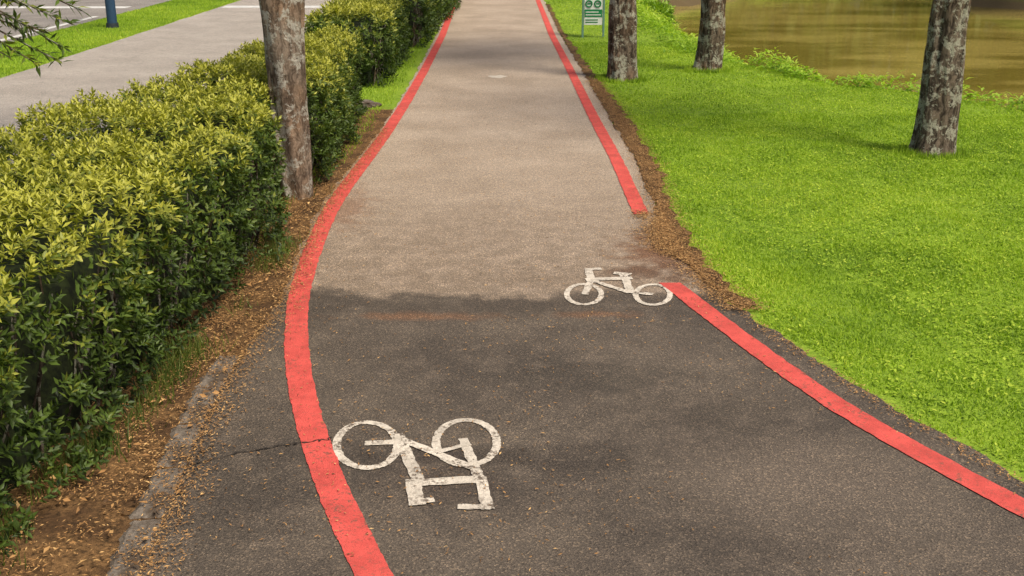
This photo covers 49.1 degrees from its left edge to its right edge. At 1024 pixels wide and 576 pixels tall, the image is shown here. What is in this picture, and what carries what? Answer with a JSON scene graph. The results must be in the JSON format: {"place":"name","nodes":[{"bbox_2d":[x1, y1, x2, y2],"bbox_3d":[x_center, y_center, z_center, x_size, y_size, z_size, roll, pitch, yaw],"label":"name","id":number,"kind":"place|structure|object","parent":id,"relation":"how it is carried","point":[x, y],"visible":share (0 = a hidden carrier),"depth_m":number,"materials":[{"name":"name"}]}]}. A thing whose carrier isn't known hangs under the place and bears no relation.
{"place":"outdoors","nodes":[
{"label":"outdoors","id":0,"kind":"place"},
{"bbox_2d":[0,0,168,43],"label":"road","id":1,"kind":"structure","parent":0,"point":[42,20],"depth_m":30.74,"materials":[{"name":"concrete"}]},
{"bbox_2d":[0,16,98,40],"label":"white road line","id":2,"kind":"object","parent":1,"relation":"on","point":[50,27],"visible":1,"depth_m":26.42,"materials":[{"name":"paint"}]},
{"bbox_2d":[0,6,131,7],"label":"white road line","id":3,"kind":"object","parent":1,"relation":"on","point":[64,6],"visible":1,"depth_m":32.29,"materials":[{"name":"paint"}]},
{"bbox_2d":[0,0,239,78],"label":"verge grass","id":4,"kind":"structure","parent":0,"point":[163,6],"depth_m":25.62,"materials":[{"name":"green plant"}]},
{"bbox_2d":[0,0,1023,481],"bbox_3d":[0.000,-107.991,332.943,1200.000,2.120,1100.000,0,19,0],"label":"ground","id":5,"kind":"structure","parent":0,"point":[834,364],"depth_m":10.08,"materials":[{"name":"green plant"}]},
{"bbox_2d":[0,0,91,75],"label":"tree","id":6,"kind":"object","parent":5,"relation":"on","point":[26,27],"visible":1,"depth_m":6.88,"materials":[{"name":"green plant"}]},
{"bbox_2d":[105,0,118,27],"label":"lamp post","id":7,"kind":"object","parent":5,"relation":"on","point":[111,15],"visible":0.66,"depth_m":26.29,"materials":[{"name":"blue metal"}]},
{"bbox_2d":[0,0,333,184],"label":"footpath","id":8,"kind":"structure","parent":5,"relation":"on","point":[142,57],"depth_m":20.74,"materials":[{"name":"concrete"}]},
{"bbox_2d":[221,6,324,7],"bbox_3d":[-6.550,-8.095,32.246,3.500,0.011,0.700,0,19,0],"label":"white road line","id":9,"kind":"object","parent":8,"relation":"on","point":[259,7],"visible":0.36,"depth_m":31.95,"materials":[{"name":"paint"}]},
{"bbox_2d":[106,355,238,575],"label":"kerb stone","id":10,"kind":"object","parent":5,"relation":"on","point":[208,378],"visible":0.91,"depth_m":5.38,"materials":[{"name":"concrete"}]},
{"bbox_2d":[0,23,368,556],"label":"hedge","id":11,"kind":"object","parent":5,"relation":"on","point":[121,253],"visible":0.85,"depth_m":6.75,"materials":[{"name":"green plant"}]},
{"bbox_2d":[0,109,392,575],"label":"dirt verge","id":12,"kind":"structure","parent":5,"relation":"on","point":[53,511],"depth_m":5.55,"materials":[{"name":"soil"}]},
{"bbox_2d":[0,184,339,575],"bbox_3d":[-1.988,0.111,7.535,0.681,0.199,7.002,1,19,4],"label":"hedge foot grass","id":13,"kind":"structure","parent":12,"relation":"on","point":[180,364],"depth_m":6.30,"materials":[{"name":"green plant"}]},
{"bbox_2d":[117,21,429,256],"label":"verge grass","id":14,"kind":"structure","parent":5,"relation":"on","point":[400,76],"depth_m":16.82,"materials":[{"name":"green plant"}]},
{"bbox_2d":[259,0,313,199],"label":"tree","id":15,"kind":"object","parent":5,"relation":"on","point":[283,22],"visible":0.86,"depth_m":10.27,"materials":[{"name":"brown plant"}]},
{"bbox_2d":[304,0,413,87],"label":"hedge","id":16,"kind":"object","parent":5,"relation":"on","point":[378,26],"visible":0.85,"depth_m":17.59,"materials":[{"name":"green plant"}]},
{"bbox_2d":[360,99,381,107],"bbox_3d":[-2.074,-2.585,15.803,0.423,0.132,0.390,14,23,35],"label":"rock","id":17,"kind":"object","parent":5,"relation":"on","point":[370,103],"visible":0.49,"depth_m":15.70,"materials":[{"name":"stone"}]},
{"bbox_2d":[352,0,461,47],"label":"hedge","id":18,"kind":"object","parent":5,"relation":"on","point":[425,17],"visible":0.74,"depth_m":22.98,"materials":[{"name":"green plant"}]},
{"bbox_2d":[581,0,604,37],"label":"information sign","id":19,"kind":"object","parent":5,"relation":"on","point":[593,11],"visible":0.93,"depth_m":24.27,"materials":[{"name":"metal"}]},
{"bbox_2d":[606,0,637,80],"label":"tree","id":20,"kind":"object","parent":5,"relation":"on","point":[622,39],"visible":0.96,"depth_m":17.92,"materials":[{"name":"brown plant"}]},
{"bbox_2d":[545,4,755,304],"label":"dirt verge","id":21,"kind":"structure","parent":5,"relation":"on","point":[585,70],"depth_m":12.20,"materials":[{"name":"soil"}]},
{"bbox_2d":[636,0,677,25],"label":"shrub","id":22,"kind":"object","parent":5,"relation":"on","point":[663,8],"visible":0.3,"depth_m":30.83,"materials":[{"name":"green plant"}]},
{"bbox_2d":[693,0,725,71],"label":"tree","id":23,"kind":"object","parent":5,"relation":"on","point":[710,46],"visible":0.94,"depth_m":18.85,"materials":[{"name":"brown plant"}]},
{"bbox_2d":[589,65,977,159],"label":"tree foot grass","id":24,"kind":"object","parent":5,"relation":"on","point":[960,153],"visible":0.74,"depth_m":12.77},
{"bbox_2d":[605,0,1023,109],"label":"bank plants","id":25,"kind":"object","parent":5,"relation":"on","point":[663,25],"visible":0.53,"depth_m":19.28,"materials":[{"name":"green plant"}]},
{"bbox_2d":[612,89,1023,469],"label":"lawn clover","id":26,"kind":"object","parent":5,"relation":"on","point":[936,319],"visible":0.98,"depth_m":10.05,"materials":[{"name":"green plant"}]},
{"bbox_2d":[908,0,970,156],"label":"tree","id":27,"kind":"object","parent":5,"relation":"on","point":[937,112],"visible":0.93,"depth_m":12.23,"materials":[{"name":"brown plant"}]},
{"bbox_2d":[140,0,1023,575],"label":"cycle path","id":28,"kind":"structure","parent":0,"point":[750,458],"depth_m":6.18,"materials":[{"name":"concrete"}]},
{"bbox_2d":[187,437,330,474],"bbox_3d":[-1.307,0.807,5.700,0.758,0.001,0.271,-11,22,-30],"label":"asphalt crack","id":29,"kind":"object","parent":28,"relation":"on","point":[319,440],"visible":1,"depth_m":5.67,"materials":[{"name":"black asphalt"}]},
{"bbox_2d":[284,1,456,575],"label":"red edge line","id":30,"kind":"object","parent":28,"relation":"on","point":[367,559],"visible":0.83,"depth_m":6.24,"materials":[{"name":"paint"}]},
{"bbox_2d":[332,418,500,508],"bbox_3d":[-0.490,0.854,5.565,0.868,0.003,0.978,0,19,0],"label":"bicycle road marking","id":31,"kind":"object","parent":28,"relation":"on","point":[401,442],"visible":1,"depth_m":5.58,"materials":[{"name":"white paint"}]},
{"bbox_2d":[488,75,506,77],"bbox_3d":[-0.253,-3.507,18.559,0.315,0.001,0.338,9,21,25],"label":"concrete patch","id":32,"kind":"object","parent":28,"relation":"on","point":[497,76],"visible":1,"depth_m":18.55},
{"bbox_2d":[0,80,1023,575],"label":"leaf litter","id":33,"kind":"object","parent":28,"relation":"on","point":[664,232],"visible":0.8,"depth_m":7.27,"materials":[{"name":"brown plant"}]},
{"bbox_2d":[536,0,647,213],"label":"red edge line","id":34,"kind":"object","parent":28,"relation":"on","point":[621,170],"visible":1,"depth_m":13.83,"materials":[{"name":"paint"}]},
{"bbox_2d":[564,267,672,305],"bbox_3d":[0.761,-0.019,8.166,0.783,0.003,0.878,0,19,0],"label":"bicycle road marking","id":35,"kind":"object","parent":28,"relation":"on","point":[625,278],"visible":1,"depth_m":8.12,"materials":[{"name":"white paint"}]},
{"bbox_2d":[660,283,1023,517],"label":"red edge line","id":36,"kind":"object","parent":28,"relation":"on","point":[1003,497],"visible":1,"depth_m":6.08,"materials":[{"name":"paint"}]},
{"bbox_2d":[672,0,1023,108],"bbox_3d":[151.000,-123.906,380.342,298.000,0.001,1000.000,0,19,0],"label":"river water","id":37,"kind":"structure","parent":0,"point":[833,39],"depth_m":33.88,"materials":[{"name":"brown liquid"}]}
]}

